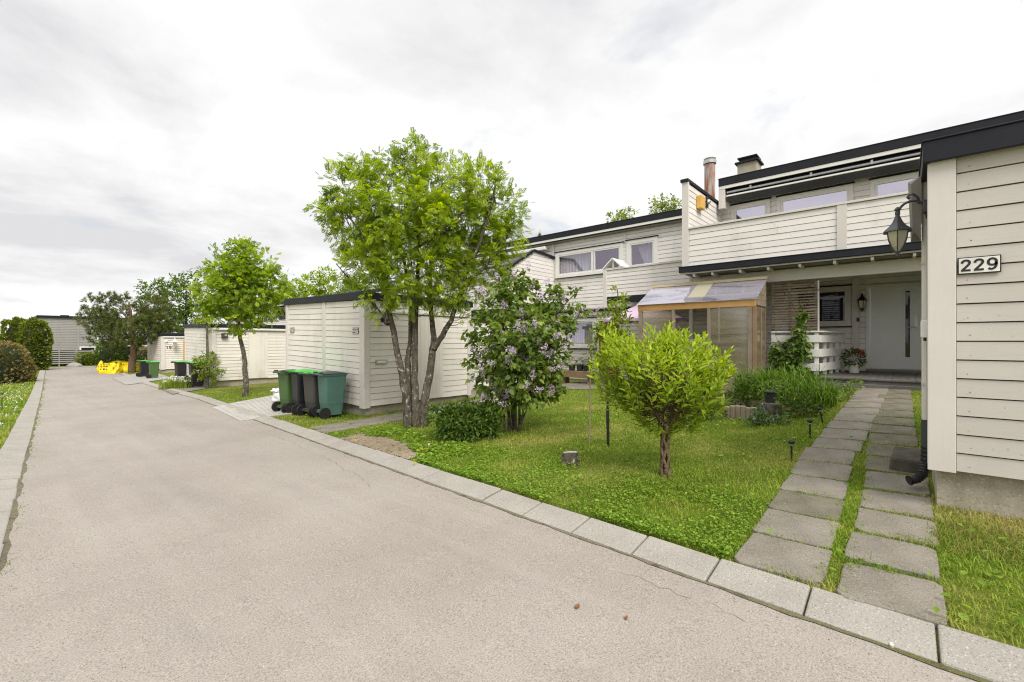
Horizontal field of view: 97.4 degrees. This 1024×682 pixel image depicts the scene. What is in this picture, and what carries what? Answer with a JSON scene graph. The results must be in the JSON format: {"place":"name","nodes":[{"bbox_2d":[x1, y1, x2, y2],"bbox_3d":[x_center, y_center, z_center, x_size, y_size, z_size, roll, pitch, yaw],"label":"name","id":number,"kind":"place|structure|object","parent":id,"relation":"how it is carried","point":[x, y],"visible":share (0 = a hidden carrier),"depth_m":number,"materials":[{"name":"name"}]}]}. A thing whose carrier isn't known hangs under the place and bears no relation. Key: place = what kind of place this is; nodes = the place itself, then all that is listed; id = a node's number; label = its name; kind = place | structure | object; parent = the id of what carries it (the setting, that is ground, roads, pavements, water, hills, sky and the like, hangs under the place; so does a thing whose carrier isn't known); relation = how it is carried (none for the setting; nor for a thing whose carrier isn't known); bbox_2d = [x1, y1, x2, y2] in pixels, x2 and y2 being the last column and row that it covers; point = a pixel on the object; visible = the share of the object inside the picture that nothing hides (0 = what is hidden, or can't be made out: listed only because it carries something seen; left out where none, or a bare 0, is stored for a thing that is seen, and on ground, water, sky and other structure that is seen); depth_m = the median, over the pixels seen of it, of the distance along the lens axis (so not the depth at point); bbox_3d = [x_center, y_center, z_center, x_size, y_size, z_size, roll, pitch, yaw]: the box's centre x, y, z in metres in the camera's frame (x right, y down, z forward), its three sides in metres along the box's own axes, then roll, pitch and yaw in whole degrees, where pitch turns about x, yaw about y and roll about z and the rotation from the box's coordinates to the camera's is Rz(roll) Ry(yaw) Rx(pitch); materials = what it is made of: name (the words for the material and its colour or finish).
{"place":"outdoors","nodes":[
{"label":"outdoors","id":0,"kind":"place"},
{"bbox_2d":[0,371,38,447],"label":"verge grass","id":1,"kind":"structure","parent":0,"point":[10,411],"depth_m":14.99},
{"bbox_2d":[113,374,170,384],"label":"driveway","id":2,"kind":"structure","parent":0,"point":[126,380],"depth_m":26.54,"materials":[{"name":"concrete"}]},
{"bbox_2d":[164,386,210,393],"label":"driveway","id":3,"kind":"structure","parent":0,"point":[187,389],"depth_m":19.08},
{"bbox_2d":[184,361,205,387],"bbox_3d":[-14.314,1.507,20.367,0.609,1.183,0.775,0,0,43],"label":"wheelie bin","id":4,"kind":"object","parent":3,"relation":"on","point":[194,377],"visible":0.67,"depth_m":20.16,"materials":[{"name":"black plastic"}]},
{"bbox_2d":[5,404,968,681],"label":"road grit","id":5,"kind":"object","parent":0,"point":[429,496],"visible":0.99,"depth_m":3.10,"materials":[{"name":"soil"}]},
{"bbox_2d":[0,366,979,681],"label":"road","id":6,"kind":"structure","parent":0,"point":[248,550],"depth_m":2.90,"materials":[{"name":"asphalt"}]},
{"bbox_2d":[96,361,123,373],"bbox_3d":[-28.985,1.857,32.515,1.334,0.944,1.127,0,0,-19],"label":"yellow sack","id":7,"kind":"object","parent":6,"relation":"on","point":[113,367],"visible":0.98,"depth_m":32.12,"materials":[{"name":"plastic"}]},
{"bbox_2d":[1,379,925,620],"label":"seam weeds","id":8,"kind":"object","parent":6,"relation":"on","point":[333,447],"visible":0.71,"depth_m":3.84,"materials":[{"name":"green plant"}]},
{"bbox_2d":[119,373,991,681],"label":"kerb seam","id":9,"kind":"object","parent":6,"relation":"on","point":[927,661],"visible":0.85,"depth_m":2.69,"materials":[{"name":"concrete"}]},
{"bbox_2d":[0,365,1023,662],"bbox_3d":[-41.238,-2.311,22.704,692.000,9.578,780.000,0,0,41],"label":"ground","id":10,"kind":"structure","parent":0,"point":[266,387],"depth_m":5.25,"materials":[{"name":"plant"}]},
{"bbox_2d":[0,340,38,383],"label":"bronze bush","id":11,"kind":"object","parent":10,"relation":"on","point":[14,368],"visible":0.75,"depth_m":24.40,"materials":[{"name":"brown plant"}]},
{"bbox_2d":[0,370,44,559],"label":"kerb","id":12,"kind":"structure","parent":10,"relation":"on","point":[13,450],"depth_m":6.94,"materials":[{"name":"concrete"}]},
{"bbox_2d":[0,370,45,569],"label":"kerb seam","id":13,"kind":"object","parent":12,"relation":"on","point":[13,516],"visible":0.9,"depth_m":4.49,"materials":[{"name":"soil"}]},
{"bbox_2d":[0,316,53,370],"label":"thuja hedge","id":14,"kind":"object","parent":10,"relation":"on","point":[31,334],"visible":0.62,"depth_m":35.70,"materials":[{"name":"plant"}]},
{"bbox_2d":[47,350,99,365],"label":"slat fence","id":15,"kind":"object","parent":10,"relation":"on","point":[62,357],"visible":0.29,"depth_m":42.37,"materials":[{"name":"grey"}]},
{"bbox_2d":[35,315,128,349],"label":"grey house","id":16,"kind":"structure","parent":10,"relation":"on","point":[67,332],"depth_m":44.27,"materials":[{"name":"wood"}]},
{"bbox_2d":[74,351,98,365],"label":"clipped hedge","id":17,"kind":"object","parent":10,"relation":"on","point":[88,358],"visible":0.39,"depth_m":43.16,"materials":[{"name":"green plant"}]},
{"bbox_2d":[93,339,129,366],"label":"loose shrub","id":18,"kind":"object","parent":10,"relation":"on","point":[107,355],"visible":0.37,"depth_m":41.09,"materials":[{"name":"green plant"}]},
{"bbox_2d":[74,290,182,372],"bbox_3d":[-28.529,-0.678,33.038,7.155,6.392,4.073,0,0,11],"label":"broadleaf tree","id":19,"kind":"object","parent":10,"relation":"on","point":[136,321],"visible":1,"depth_m":32.92,"materials":[{"name":"plant"}]},
{"bbox_2d":[130,273,188,332],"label":"broadleaf tree","id":20,"kind":"object","parent":10,"relation":"on","point":[162,286],"visible":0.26,"depth_m":49.65,"materials":[{"name":"green plant"}]},
{"bbox_2d":[147,333,184,372],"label":"garden shed","id":21,"kind":"structure","parent":10,"relation":"on","point":[160,352],"depth_m":32.58,"materials":[{"name":"paint"}]},
{"bbox_2d":[158,375,191,389],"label":"daisy clump","id":22,"kind":"object","parent":10,"relation":"on","point":[175,384],"visible":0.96,"depth_m":19.81,"materials":[{"name":"green plant"}]},
{"bbox_2d":[157,268,204,332],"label":"broadleaf tree","id":23,"kind":"object","parent":10,"relation":"on","point":[186,312],"visible":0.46,"depth_m":53.51,"materials":[{"name":"green plant"}]},
{"bbox_2d":[190,309,226,387],"bbox_3d":[-13.305,0.199,19.649,1.642,4.008,1.115,0,0,4],"label":"young tree","id":24,"kind":"object","parent":10,"relation":"on","point":[206,376],"visible":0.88,"depth_m":19.64,"materials":[{"name":"green plant"}]},
{"bbox_2d":[184,323,285,386],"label":"garden shed","id":25,"kind":"structure","parent":10,"relation":"on","point":[265,348],"depth_m":21.25,"materials":[{"name":"paint"}]},
{"bbox_2d":[249,333,267,378],"bbox_3d":[-12.075,0.702,21.419,0.037,2.120,0.828,0,0,41],"label":"door","id":26,"kind":"structure","parent":25,"relation":"in","point":[258,342],"depth_m":21.41,"materials":[{"name":"paint"}]},
{"bbox_2d":[185,234,296,396],"bbox_3d":[-9.450,-0.819,15.774,3.387,5.740,3.016,0,0,41],"label":"rowan tree","id":27,"kind":"object","parent":10,"relation":"on","point":[243,272],"visible":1,"depth_m":15.33,"materials":[{"name":"green plant"}]},
{"bbox_2d":[212,395,291,420],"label":"driveway pavers","id":28,"kind":"object","parent":10,"relation":"on","point":[262,405],"visible":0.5,"depth_m":12.08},
{"bbox_2d":[271,369,296,412],"bbox_3d":[-5.593,1.245,11.354,0.545,1.058,0.694,0,0,36],"label":"wheelie bin","id":29,"kind":"object","parent":28,"relation":"on","point":[285,387],"visible":0.59,"depth_m":11.16,"materials":[{"name":"green plastic"}]},
{"bbox_2d":[265,274,315,311],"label":"broadleaf tree","id":30,"kind":"object","parent":10,"relation":"on","point":[293,294],"visible":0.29,"depth_m":49.61,"materials":[{"name":"green plant"}]},
{"bbox_2d":[284,369,316,414],"bbox_3d":[-5.102,1.222,10.979,0.700,1.069,0.550,0,0,-44],"label":"wheelie bin","id":31,"kind":"object","parent":10,"relation":"on","point":[297,382],"visible":0.64,"depth_m":10.76,"materials":[{"name":"black plastic"}]},
{"bbox_2d":[296,371,323,416],"bbox_3d":[-4.612,1.220,10.592,0.534,1.038,0.680,0,0,35],"label":"wheelie bin","id":32,"kind":"object","parent":10,"relation":"on","point":[311,391],"visible":0.57,"depth_m":10.41,"materials":[{"name":"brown plastic"}]},
{"bbox_2d":[296,263,338,296],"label":"broadleaf tree","id":33,"kind":"object","parent":10,"relation":"on","point":[319,291],"visible":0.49,"depth_m":51.59,"materials":[{"name":"green plant"}]},
{"bbox_2d":[310,371,346,418],"bbox_3d":[-4.144,1.203,10.251,0.680,1.038,0.534,0,0,-45],"label":"wheelie bin","id":34,"kind":"object","parent":10,"relation":"on","point":[331,387],"visible":1,"depth_m":10.11,"materials":[{"name":"teal plastic"}]},
{"bbox_2d":[284,291,472,415],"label":"garden shed","id":35,"kind":"structure","parent":10,"relation":"on","point":[321,337],"depth_m":11.15,"materials":[{"name":"paint"}]},
{"bbox_2d":[418,316,442,399],"bbox_3d":[-2.110,0.425,11.576,0.037,2.110,0.841,0,0,41],"label":"door","id":36,"kind":"structure","parent":35,"relation":"in","point":[424,336],"depth_m":11.53,"materials":[{"name":"paint"}]},
{"bbox_2d":[338,431,418,458],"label":"bare soil","id":37,"kind":"structure","parent":10,"relation":"on","point":[394,452],"depth_m":7.05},
{"bbox_2d":[303,127,535,428],"bbox_3d":[-1.773,-1.171,8.649,3.751,5.809,3.419,0,0,41],"label":"rowan tree","id":38,"kind":"object","parent":10,"relation":"on","point":[376,231],"visible":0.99,"depth_m":8.25,"materials":[{"name":"green plant"}]},
{"bbox_2d":[425,396,508,443],"bbox_3d":[-0.785,1.314,7.358,1.418,0.828,1.000,0,0,9],"label":"shrub","id":39,"kind":"object","parent":10,"relation":"on","point":[472,419],"visible":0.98,"depth_m":7.24,"materials":[{"name":"green plant"}]},
{"bbox_2d":[396,245,550,361],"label":"row house","id":40,"kind":"structure","parent":10,"relation":"on","point":[546,249],"depth_m":18.81,"materials":[{"name":"paint"}]},
{"bbox_2d":[467,316,535,397],"bbox_3d":[-1.037,0.650,14.669,2.390,2.700,3.155,0,0,41],"label":"storage annex","id":41,"kind":"object","parent":10,"relation":"on","point":[473,390],"visible":0.09,"depth_m":13.00,"materials":[{"name":"paint"}]},
{"bbox_2d":[460,260,600,432],"bbox_3d":[0.155,0.116,7.655,2.029,2.988,2.065,0,0,41],"label":"lilac bush","id":42,"kind":"object","parent":10,"relation":"on","point":[531,344],"visible":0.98,"depth_m":7.45,"materials":[{"name":"green plant"}]},
{"bbox_2d":[560,451,579,466],"bbox_3d":[0.757,1.442,5.591,0.259,0.209,0.350,0,0,41],"label":"tree stump","id":43,"kind":"object","parent":10,"relation":"on","point":[569,457],"visible":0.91,"depth_m":5.48,"materials":[{"name":"grey wood"}]},
{"bbox_2d":[120,372,1023,681],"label":"kerb","id":44,"kind":"structure","parent":10,"relation":"on","point":[978,656],"depth_m":2.81,"materials":[{"name":"concrete"}]},
{"bbox_2d":[562,370,594,383],"bbox_3d":[2.317,1.283,15.794,1.196,0.471,0.450,0,0,41],"label":"patio bench","id":45,"kind":"object","parent":10,"relation":"on","point":[577,374],"visible":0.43,"depth_m":15.55,"materials":[{"name":"beige wood"}]},
{"bbox_2d":[450,208,718,379],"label":"row house","id":46,"kind":"structure","parent":10,"relation":"on","point":[647,249],"depth_m":16.70,"materials":[{"name":"paint"}]},
{"bbox_2d":[567,317,596,348],"bbox_3d":[2.819,-0.308,17.796,1.372,1.247,0.327,0,0,41],"label":"window","id":47,"kind":"structure","parent":46,"relation":"in","point":[579,342],"depth_m":17.81,"materials":[{"name":"glass"}]},
{"bbox_2d":[554,241,623,278],"bbox_3d":[3.101,-3.100,17.744,3.102,1.117,0.620,0,0,41],"label":"window","id":48,"kind":"structure","parent":46,"relation":"in","point":[586,261],"depth_m":17.81,"materials":[{"name":"glass"}]},
{"bbox_2d":[625,235,658,265],"bbox_3d":[4.796,-3.116,16.266,1.235,1.149,0.620,0,0,41],"label":"window","id":49,"kind":"structure","parent":46,"relation":"in","point":[643,250],"depth_m":16.20,"materials":[{"name":"white paint"}]},
{"bbox_2d":[549,379,623,389],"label":"patio pavers","id":50,"kind":"object","parent":10,"relation":"on","point":[583,385],"visible":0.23,"depth_m":14.72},
{"bbox_2d":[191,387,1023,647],"bbox_3d":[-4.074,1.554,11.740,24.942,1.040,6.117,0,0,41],"label":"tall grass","id":51,"kind":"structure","parent":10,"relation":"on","point":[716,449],"depth_m":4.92,"materials":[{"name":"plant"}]},
{"bbox_2d":[582,285,641,436],"bbox_3d":[1.478,0.345,6.468,0.844,2.303,0.608,0,0,-11],"label":"sapling","id":52,"kind":"object","parent":10,"relation":"on","point":[616,314],"visible":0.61,"depth_m":6.43,"materials":[{"name":"green plant"}]},
{"bbox_2d":[604,301,688,370],"bbox_3d":[4.197,0.022,14.200,2.522,2.644,2.522,0,0,41],"label":"parasol","id":53,"kind":"object","parent":10,"relation":"on","point":[655,317],"visible":0.45,"depth_m":13.42,"materials":[{"name":"white fabric"}]},
{"bbox_2d":[586,320,737,477],"bbox_3d":[1.608,0.637,4.975,1.384,1.749,1.401,0,0,41],"label":"willow tree","id":54,"kind":"object","parent":10,"relation":"on","point":[688,394],"visible":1,"depth_m":4.82,"materials":[{"name":"green plant"}]},
{"bbox_2d":[648,193,681,214],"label":"broadleaf tree","id":55,"kind":"object","parent":10,"relation":"on","point":[666,204],"visible":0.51,"depth_m":45.64,"materials":[{"name":"green plant"}]},
{"bbox_2d":[319,402,1023,621],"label":"clover","id":56,"kind":"object","parent":10,"relation":"on","point":[431,459],"visible":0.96,"depth_m":4.48,"materials":[{"name":"green plant"}]},
{"bbox_2d":[637,276,767,391],"bbox_3d":[4.723,-0.099,11.373,2.893,2.912,1.070,0,0,41],"label":"lean to greenhouse","id":57,"kind":"object","parent":10,"relation":"on","point":[751,351],"visible":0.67,"depth_m":10.98,"materials":[{"name":"brown wood"}]},
{"bbox_2d":[636,388,839,411],"bbox_3d":[4.524,1.183,10.054,4.400,0.383,3.100,0,0,41],"label":"garden bed","id":58,"kind":"object","parent":10,"relation":"on","point":[755,401],"visible":0.07,"depth_m":8.78,"materials":[{"name":"soil"}]},
{"bbox_2d":[733,362,782,398],"bbox_3d":[5.146,0.796,9.477,1.539,0.843,1.522,0,0,19],"label":"daylily clump","id":59,"kind":"object","parent":58,"relation":"on","point":[745,377],"visible":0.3,"depth_m":9.45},
{"bbox_2d":[747,362,836,399],"bbox_3d":[5.461,0.768,8.918,1.916,0.868,1.860,0,0,41],"label":"daylily clump","id":60,"kind":"object","parent":58,"relation":"on","point":[791,376],"visible":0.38,"depth_m":8.79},
{"bbox_2d":[774,371,854,408],"bbox_3d":[5.384,0.858,8.145,1.422,0.684,1.476,0,0,17],"label":"daylily clump","id":61,"kind":"object","parent":58,"relation":"on","point":[818,393],"visible":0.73,"depth_m":7.94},
{"bbox_2d":[724,405,756,419],"bbox_3d":[3.835,1.237,7.556,0.490,0.302,0.098,0,0,34],"label":"log edging","id":62,"kind":"object","parent":10,"relation":"on","point":[736,411],"visible":0.73,"depth_m":7.53,"materials":[{"name":"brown wood"}]},
{"bbox_2d":[724,373,762,407],"bbox_3d":[4.204,0.935,8.142,0.731,0.742,0.433,0,0,-1],"label":"leafy bush","id":63,"kind":"object","parent":10,"relation":"on","point":[744,398],"visible":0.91,"depth_m":8.12,"materials":[{"name":"green plant"}]},
{"bbox_2d":[744,405,791,426],"bbox_3d":[3.946,1.171,6.963,0.741,0.362,0.285,0,0,0],"label":"forget me not","id":64,"kind":"object","parent":10,"relation":"on","point":[755,420],"visible":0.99,"depth_m":6.94,"materials":[{"name":"green plant"}]},
{"bbox_2d":[759,401,782,416],"bbox_3d":[4.412,1.175,7.681,0.400,0.250,0.400,0,0,41],"label":"log pedestal","id":65,"kind":"object","parent":10,"relation":"on","point":[772,408],"visible":0.49,"depth_m":7.53,"materials":[{"name":"grey wood"}]},
{"bbox_2d":[759,378,782,402],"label":"potted plant","id":66,"kind":"object","parent":65,"relation":"on","point":[768,395],"visible":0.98,"depth_m":7.63,"materials":[{"name":"green plant"}]},
{"bbox_2d":[734,533,831,586],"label":"paving slab","id":67,"kind":"structure","parent":10,"relation":"on","point":[784,555],"depth_m":3.02,"materials":[{"name":"concrete"}]},
{"bbox_2d":[753,508,838,550],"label":"paving slab","id":68,"kind":"structure","parent":10,"relation":"on","point":[811,531],"depth_m":3.45,"materials":[{"name":"concrete"}]},
{"bbox_2d":[773,390,830,418],"bbox_3d":[4.692,1.034,7.277,0.889,0.497,0.385,0,0,-4],"label":"rose bush","id":69,"kind":"object","parent":10,"relation":"on","point":[787,401],"visible":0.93,"depth_m":7.26,"materials":[{"name":"green plant"}]},
{"bbox_2d":[688,367,921,390],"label":"porch deck","id":70,"kind":"structure","parent":10,"relation":"on","point":[895,380],"depth_m":9.65,"materials":[{"name":"concrete"}]},
{"bbox_2d":[771,331,847,374],"bbox_3d":[7.599,0.383,10.907,2.547,1.235,0.941,0,0,-19],"label":"deck railing","id":71,"kind":"object","parent":70,"relation":"on","point":[816,338],"visible":0.58,"depth_m":10.72,"materials":[{"name":"white paint"}]},
{"bbox_2d":[771,280,819,334],"bbox_3d":[6.731,-0.725,10.716,0.974,1.350,0.080,0,0,41],"label":"slatted screen","id":72,"kind":"object","parent":71,"relation":"attached to","point":[816,301],"visible":0.87,"depth_m":10.72,"materials":[{"name":"wood"}]},
{"bbox_2d":[766,283,837,375],"bbox_3d":[6.651,-0.236,10.412,1.430,2.322,0.476,0,0,41],"label":"climbing vine","id":73,"kind":"object","parent":71,"relation":"attached to","point":[798,349],"visible":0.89,"depth_m":10.41,"materials":[{"name":"green plant"}]},
{"bbox_2d":[840,347,866,372],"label":"potted plant","id":74,"kind":"object","parent":70,"relation":"on","point":[853,368],"visible":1,"depth_m":11.12,"materials":[{"name":"green plant"}]},
{"bbox_2d":[768,490,844,520],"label":"paving slab","id":75,"kind":"structure","parent":10,"relation":"on","point":[806,504],"depth_m":3.88,"materials":[{"name":"concrete"}]},
{"bbox_2d":[780,474,848,499],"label":"paving slab","id":76,"kind":"structure","parent":10,"relation":"on","point":[827,487],"depth_m":4.32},
{"bbox_2d":[790,460,852,482],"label":"paving slab","id":77,"kind":"structure","parent":10,"relation":"on","point":[818,469],"depth_m":4.75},
{"bbox_2d":[798,447,855,465],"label":"paving slab","id":78,"kind":"structure","parent":10,"relation":"on","point":[823,454],"depth_m":5.21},
{"bbox_2d":[811,437,863,452],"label":"paving slab","id":79,"kind":"structure","parent":10,"relation":"on","point":[841,444],"depth_m":5.61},
{"bbox_2d":[709,388,972,629],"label":"joint grass","id":80,"kind":"structure","parent":10,"relation":"on","point":[837,568],"depth_m":3.57,"materials":[{"name":"plant"}]},
{"bbox_2d":[820,428,868,441],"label":"paving slab","id":81,"kind":"structure","parent":10,"relation":"on","point":[846,434],"depth_m":6.05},
{"bbox_2d":[829,377,864,401],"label":"leafy bush","id":82,"kind":"object","parent":10,"relation":"on","point":[847,389],"visible":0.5,"depth_m":8.37,"materials":[{"name":"green plant"}]},
{"bbox_2d":[826,420,872,432],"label":"paving slab","id":83,"kind":"structure","parent":10,"relation":"on","point":[851,425],"depth_m":6.47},
{"bbox_2d":[678,110,1023,372],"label":"row house","id":84,"kind":"structure","parent":10,"relation":"on","point":[826,220],"depth_m":11.59,"materials":[{"name":"paint"}]},
{"bbox_2d":[730,197,770,219],"bbox_3d":[7.291,-3.347,13.771,1.144,1.854,0.140,0,0,41],"label":"window","id":85,"kind":"structure","parent":84,"relation":"in","point":[758,207],"depth_m":13.76,"materials":[{"name":"glass"}]},
{"bbox_2d":[776,181,854,212],"bbox_3d":[8.514,-3.347,12.704,1.856,1.854,0.140,0,0,41],"label":"window","id":86,"kind":"structure","parent":84,"relation":"in","point":[843,192],"depth_m":12.67,"materials":[{"name":"glass"}]},
{"bbox_2d":[791,284,852,327],"bbox_3d":[8.641,-0.953,12.593,1.431,1.153,0.140,0,0,41],"label":"window","id":87,"kind":"structure","parent":84,"relation":"in","point":[835,311],"depth_m":12.43,"materials":[{"name":"glass"}]},
{"bbox_2d":[869,170,918,196],"bbox_3d":[9.861,-3.347,11.529,1.122,1.854,0.140,0,0,41],"label":"window","id":88,"kind":"structure","parent":84,"relation":"in","point":[894,183],"depth_m":11.60,"materials":[{"name":"glass"}]},
{"bbox_2d":[870,285,921,369],"bbox_3d":[9.843,-0.336,11.544,1.028,2.101,0.100,0,0,41],"label":"door","id":89,"kind":"structure","parent":84,"relation":"in","point":[895,312],"depth_m":11.53,"materials":[{"name":"white paint"}]},
{"bbox_2d":[833,413,875,422],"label":"paving slab","id":90,"kind":"structure","parent":10,"relation":"on","point":[856,417],"depth_m":6.93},
{"bbox_2d":[838,407,878,414],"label":"paving slab","id":91,"kind":"structure","parent":10,"relation":"on","point":[871,411],"depth_m":7.34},
{"bbox_2d":[865,456,914,475],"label":"paving slab","id":92,"kind":"structure","parent":10,"relation":"on","point":[882,463],"depth_m":4.79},
{"bbox_2d":[836,562,946,628],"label":"paving slab","id":93,"kind":"structure","parent":10,"relation":"on","point":[907,595],"depth_m":2.58,"materials":[{"name":"concrete"}]},
{"bbox_2d":[866,443,916,457],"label":"paving slab","id":94,"kind":"structure","parent":10,"relation":"on","point":[879,450],"depth_m":5.29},
{"bbox_2d":[844,532,939,581],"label":"paving slab","id":95,"kind":"structure","parent":10,"relation":"on","point":[887,551],"depth_m":3.00,"materials":[{"name":"concrete"}]},
{"bbox_2d":[868,433,917,447],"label":"paving slab","id":96,"kind":"structure","parent":10,"relation":"on","point":[892,439],"depth_m":5.66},
{"bbox_2d":[870,424,916,436],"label":"paving slab","id":97,"kind":"structure","parent":10,"relation":"on","point":[901,430],"depth_m":6.09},
{"bbox_2d":[872,416,915,427],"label":"paving slab","id":98,"kind":"structure","parent":10,"relation":"on","point":[892,421],"depth_m":6.54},
{"bbox_2d":[876,410,913,418],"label":"paving slab","id":99,"kind":"structure","parent":10,"relation":"on","point":[902,414],"depth_m":6.97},
{"bbox_2d":[877,403,912,411],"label":"paving slab","id":100,"kind":"structure","parent":10,"relation":"on","point":[901,407],"depth_m":7.42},
{"bbox_2d":[854,508,938,546],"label":"paving slab","id":101,"kind":"structure","parent":10,"relation":"on","point":[894,524],"depth_m":3.42,"materials":[{"name":"concrete"}]},
{"bbox_2d":[860,489,933,520],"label":"paving slab","id":102,"kind":"structure","parent":10,"relation":"on","point":[889,501],"depth_m":3.83,"materials":[{"name":"concrete"}]},
{"bbox_2d":[864,471,930,496],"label":"paving slab","id":103,"kind":"structure","parent":10,"relation":"on","point":[894,482],"depth_m":4.25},
{"bbox_2d":[889,447,920,473],"bbox_3d":[4.158,1.265,4.735,0.268,0.208,0.541,0,0,44],"label":"concrete block","id":104,"kind":"object","parent":10,"relation":"on","point":[904,459],"depth_m":4.60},
{"bbox_2d":[879,498,1023,565],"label":"dry grass","id":105,"kind":"structure","parent":10,"relation":"on","point":[958,527],"depth_m":3.21,"materials":[{"name":"plant"}]},
{"bbox_2d":[905,119,1023,520],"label":"garden shed","id":106,"kind":"structure","parent":10,"relation":"on","point":[968,185],"depth_m":3.56,"materials":[{"name":"paint"}]},
{"bbox_2d":[883,193,926,256],"bbox_3d":[3.593,-1.058,4.085,0.346,0.565,0.236,0,0,41],"label":"hanging lantern","id":107,"kind":"object","parent":106,"relation":"hanging from","point":[897,230],"visible":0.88,"depth_m":4.09,"materials":[{"name":"grey metal"}]},
{"bbox_2d":[957,254,1000,274],"bbox_3d":[3.658,-0.597,3.526,0.240,0.135,0.017,0,0,41],"label":"house number sign","id":108,"kind":"object","parent":106,"relation":"attached to","point":[980,264],"visible":1,"depth_m":3.52,"materials":[{"name":"white ceramic"}]},
{"bbox_2d":[0,0,1023,337],"label":"sky","id":109,"kind":"structure","parent":0,"point":[138,137],"materials":[{"name":"white"}]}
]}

